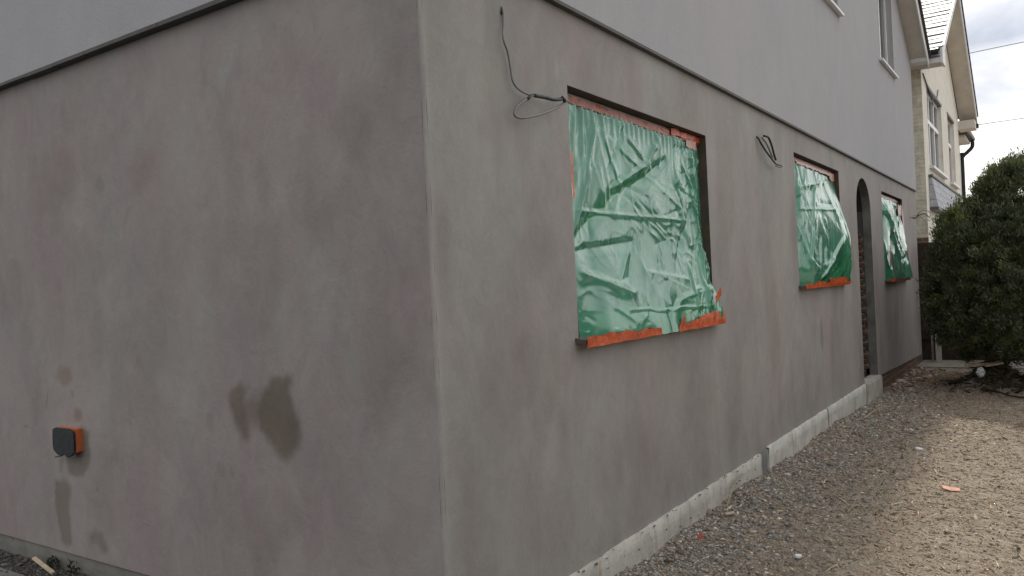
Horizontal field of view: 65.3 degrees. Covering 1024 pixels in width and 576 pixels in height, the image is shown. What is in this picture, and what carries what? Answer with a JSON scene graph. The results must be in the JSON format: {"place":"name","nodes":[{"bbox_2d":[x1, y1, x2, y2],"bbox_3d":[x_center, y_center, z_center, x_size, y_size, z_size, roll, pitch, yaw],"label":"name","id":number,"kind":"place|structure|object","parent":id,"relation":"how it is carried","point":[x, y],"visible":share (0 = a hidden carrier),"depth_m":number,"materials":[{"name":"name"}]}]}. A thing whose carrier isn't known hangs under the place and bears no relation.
{"place":"outdoors","nodes":[
{"label":"outdoors","id":0,"kind":"place"},
{"bbox_2d":[0,568,23,575],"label":"pavement","id":1,"kind":"structure","parent":0,"point":[8,573],"depth_m":4.56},
{"bbox_2d":[0,362,1023,575],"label":"ground","id":2,"kind":"structure","parent":0,"point":[962,558],"depth_m":5.14,"materials":[{"name":"grey gravel"}]},
{"bbox_2d":[0,551,84,575],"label":"grit","id":3,"kind":"object","parent":2,"relation":"on","point":[19,565],"visible":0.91,"depth_m":4.69,"materials":[{"name":"gravel"}]},
{"bbox_2d":[32,556,54,573],"bbox_3d":[-2.726,1.613,4.651,0.340,0.014,0.024,1,14,43],"label":"stick","id":4,"kind":"object","parent":3,"relation":"on","point":[43,565],"visible":1,"depth_m":4.63,"materials":[{"name":"beige wood"}]},
{"bbox_2d":[46,555,59,567],"bbox_3d":[-2.678,1.608,4.662,0.133,0.083,0.062,-3,0,34],"label":"weed","id":5,"kind":"object","parent":2,"relation":"on","point":[49,563],"visible":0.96,"depth_m":4.66,"materials":[{"name":"green plant"}]},
{"bbox_2d":[63,559,79,574],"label":"weed","id":6,"kind":"object","parent":2,"relation":"on","point":[72,568],"visible":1,"depth_m":4.51,"materials":[{"name":"green plant"}]},
{"bbox_2d":[0,0,930,575],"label":"house","id":7,"kind":"structure","parent":2,"relation":"on","point":[286,286],"depth_m":3.93,"materials":[{"name":"paint"}]},
{"bbox_2d":[52,426,82,457],"bbox_3d":[-2.507,0.872,4.517,0.240,0.170,0.075,-3,0,34],"label":"socket box","id":8,"kind":"object","parent":7,"relation":"attached to","point":[68,442],"visible":1,"depth_m":4.47,"materials":[{"name":"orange plastic"}]},
{"bbox_2d":[500,6,567,118],"bbox_3d":[0.117,-0.989,3.638,0.072,0.494,0.490,-3,0,44],"label":"cable","id":9,"kind":"object","parent":7,"relation":"attached to","point":[563,99],"visible":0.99,"depth_m":3.53,"materials":[{"name":"black rubber"}]},
{"bbox_2d":[567,93,685,344],"bbox_3d":[0.805,-0.385,4.749,0.188,1.281,1.983,-3,0,34],"label":"window","id":10,"kind":"structure","parent":7,"relation":"in","point":[583,340],"depth_m":4.24,"materials":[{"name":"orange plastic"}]},
{"bbox_2d":[567,94,725,348],"bbox_3d":[0.833,-0.373,4.732,0.158,1.304,1.980,-3,0,34],"label":"plastic sheet","id":11,"kind":"object","parent":7,"relation":"attached to","point":[641,264],"visible":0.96,"depth_m":4.58,"materials":[{"name":"green plastic"}]},
{"bbox_2d":[756,135,782,167],"bbox_3d":[2.158,-1.138,6.654,0.078,0.243,0.511,-3,0,44],"label":"cable","id":12,"kind":"object","parent":7,"relation":"attached to","point":[770,155],"visible":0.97,"depth_m":6.58,"materials":[{"name":"black rubber"}]},
{"bbox_2d":[794,157,845,288],"bbox_3d":[3.136,-0.650,8.212,0.188,1.273,1.963,-3,0,34],"label":"window","id":13,"kind":"structure","parent":7,"relation":"in","point":[800,286],"depth_m":7.59,"materials":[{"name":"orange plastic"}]},
{"bbox_2d":[794,158,851,288],"bbox_3d":[3.194,-0.641,8.187,0.186,1.262,1.950,-3,0,34],"label":"plastic sheet","id":14,"kind":"object","parent":7,"relation":"attached to","point":[824,247],"visible":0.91,"depth_m":8.04,"materials":[{"name":"green plastic"}]},
{"bbox_2d":[825,0,843,16],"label":"window","id":15,"kind":"structure","parent":7,"relation":"in","point":[831,3],"depth_m":8.89,"materials":[{"name":"white plastic"}]},
{"bbox_2d":[877,0,898,78],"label":"window","id":16,"kind":"structure","parent":7,"relation":"in","point":[883,53],"depth_m":12.27,"materials":[{"name":"white plastic"}]},
{"bbox_2d":[881,194,912,281],"bbox_3d":[5.753,-0.734,11.985,0.191,1.275,1.930,-3,0,34],"label":"plastic sheet","id":17,"kind":"object","parent":7,"relation":"attached to","point":[897,264],"visible":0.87,"depth_m":11.80,"materials":[{"name":"green plastic"}]},
{"bbox_2d":[910,210,930,227],"bbox_3d":[6.853,-1.153,13.433,0.347,0.308,0.129,-3,0,18],"label":"cable","id":18,"kind":"object","parent":7,"relation":"attached to","point":[921,214],"visible":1,"depth_m":13.41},
{"bbox_2d":[697,530,703,539],"bbox_3d":[1.107,1.452,4.701,0.038,0.065,0.004,3,-27,0],"label":"scrap","id":19,"kind":"object","parent":2,"relation":"on","point":[700,536],"visible":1,"depth_m":4.70,"materials":[{"name":"red plastic"}]},
{"bbox_2d":[641,396,990,575],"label":"rubble","id":20,"kind":"object","parent":2,"relation":"on","point":[680,551],"visible":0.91,"depth_m":5.42,"materials":[{"name":"stone"}]},
{"bbox_2d":[883,365,945,392],"bbox_3d":[6.074,1.339,11.913,0.590,0.134,3.685,-3,0,34],"label":"rubble","id":21,"kind":"object","parent":2,"relation":"on","point":[912,374],"visible":0.94,"depth_m":11.75,"materials":[{"name":"stone"}]},
{"bbox_2d":[931,332,933,360],"bbox_3d":[7.398,0.911,14.079,0.035,0.850,0.035,-3,0,34],"label":"post","id":22,"kind":"object","parent":2,"relation":"on","point":[932,349],"visible":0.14,"depth_m":14.06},
{"bbox_2d":[935,335,941,361],"bbox_3d":[7.391,1.063,13.853,0.085,0.547,0.085,-3,0,34],"label":"post","id":23,"kind":"object","parent":2,"relation":"on","point":[938,348],"visible":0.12,"depth_m":13.82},
{"bbox_2d":[910,0,978,242],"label":"house","id":24,"kind":"structure","parent":2,"relation":"on","point":[943,95],"depth_m":16.50,"materials":[{"name":"beige paint"}]},
{"bbox_2d":[926,86,948,179],"bbox_3d":[8.531,-3.101,16.160,0.220,1.620,2.560,-3,0,34],"label":"window","id":25,"kind":"structure","parent":24,"relation":"in","point":[933,132],"depth_m":16.48,"materials":[{"name":"white plastic"}]},
{"bbox_2d":[947,112,960,188],"bbox_3d":[10.288,-3.188,18.761,0.220,1.650,1.580,-3,0,34],"label":"window","id":26,"kind":"structure","parent":24,"relation":"in","point":[949,118],"depth_m":19.28,"materials":[{"name":"white plastic"}]},
{"bbox_2d":[958,130,974,199],"bbox_3d":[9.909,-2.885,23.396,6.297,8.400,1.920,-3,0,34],"label":"drainpipe","id":27,"kind":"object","parent":24,"relation":"attached to","point":[966,138],"depth_m":22.33,"materials":[{"name":"plastic"}]},
{"bbox_2d":[968,42,1022,53],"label":"overhead wire","id":28,"kind":"object","parent":24,"relation":"attached to","point":[995,47],"visible":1,"depth_m":18.41,"materials":[{"name":"black metal"}]},
{"bbox_2d":[979,118,1023,124],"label":"overhead wire","id":29,"kind":"object","parent":24,"relation":"attached to","point":[1002,121],"visible":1,"depth_m":20.27,"materials":[{"name":"black metal"}]},
{"bbox_2d":[941,485,959,491],"bbox_3d":[3.050,1.391,5.558,0.090,0.007,0.120,-12,16,-12],"label":"flake","id":30,"kind":"object","parent":2,"relation":"on","point":[948,488],"visible":1,"depth_m":5.54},
{"bbox_2d":[914,368,1022,393],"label":"rubble","id":31,"kind":"object","parent":2,"relation":"on","point":[944,378],"visible":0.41,"depth_m":10.61,"materials":[{"name":"stone"}]},
{"bbox_2d":[915,146,1023,366],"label":"bush","id":32,"kind":"object","parent":2,"relation":"on","point":[973,300],"visible":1,"depth_m":10.34,"materials":[{"name":"green plant"}]},
{"bbox_2d":[917,243,1023,360],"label":"fence","id":33,"kind":"object","parent":2,"relation":"on","point":[926,347],"visible":0.03,"depth_m":14.28,"materials":[{"name":"wood"}]},
{"bbox_2d":[948,366,1010,384],"bbox_3d":[6.132,1.162,10.516,0.149,0.295,0.816,-3,0,-38],"label":"branch","id":34,"kind":"object","parent":2,"relation":"on","point":[970,376],"visible":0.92,"depth_m":10.54,"materials":[{"name":"brown plant"}]},
{"bbox_2d":[942,355,1023,393],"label":"leaf litter","id":35,"kind":"object","parent":2,"relation":"on","point":[1015,378],"visible":0.8,"depth_m":10.35,"materials":[{"name":"brown plant"}]},
{"bbox_2d":[964,362,987,365],"bbox_3d":[6.121,1.009,10.551,0.270,0.030,0.050,-6,7,27],"label":"plank","id":36,"kind":"object","parent":35,"relation":"on","point":[973,364],"visible":1,"depth_m":10.54,"materials":[{"name":"brown wood"}]},
{"bbox_2d":[976,367,985,377],"bbox_3d":[6.098,1.097,10.403,0.108,0.152,0.110,-3,0,-12],"label":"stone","id":37,"kind":"object","parent":35,"relation":"on","point":[980,372],"visible":1,"depth_m":10.37,"materials":[{"name":"grey stone"}]},
{"bbox_2d":[983,361,1003,366],"bbox_3d":[6.286,0.991,10.439,0.220,0.025,0.090,-12,6,14],"label":"plank","id":38,"kind":"object","parent":35,"relation":"on","point":[994,363],"visible":1,"depth_m":10.41,"materials":[{"name":"wood"}]},
{"bbox_2d":[984,388,1023,397],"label":"branch","id":39,"kind":"object","parent":2,"relation":"on","point":[991,390],"visible":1,"depth_m":9.81,"materials":[{"name":"brown plant"}]},
{"bbox_2d":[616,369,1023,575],"bbox_3d":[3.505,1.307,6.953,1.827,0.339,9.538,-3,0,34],"label":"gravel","id":40,"kind":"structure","parent":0,"point":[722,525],"depth_m":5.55,"materials":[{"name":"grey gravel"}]},
{"bbox_2d":[726,472,742,506],"bbox_3d":[1.532,1.385,5.516,0.023,0.115,0.504,-3,0,29],"label":"stick","id":41,"kind":"object","parent":40,"relation":"on","point":[733,488],"visible":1,"depth_m":5.51,"materials":[{"name":"wood"}]},
{"bbox_2d":[864,406,894,418],"bbox_3d":[4.048,1.353,8.797,0.023,0.077,0.869,-3,0,45],"label":"stick","id":42,"kind":"object","parent":40,"relation":"on","point":[878,409],"visible":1,"depth_m":8.73,"materials":[{"name":"grey wood"}]},
{"bbox_2d":[915,360,1023,369],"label":"path","id":43,"kind":"structure","parent":0,"point":[954,364],"depth_m":13.39,"materials":[{"name":"concrete"}]},
{"bbox_2d":[958,0,1023,202],"label":"sky","id":44,"kind":"structure","parent":0,"point":[998,73],"materials":[{"name":"white"}]}
]}

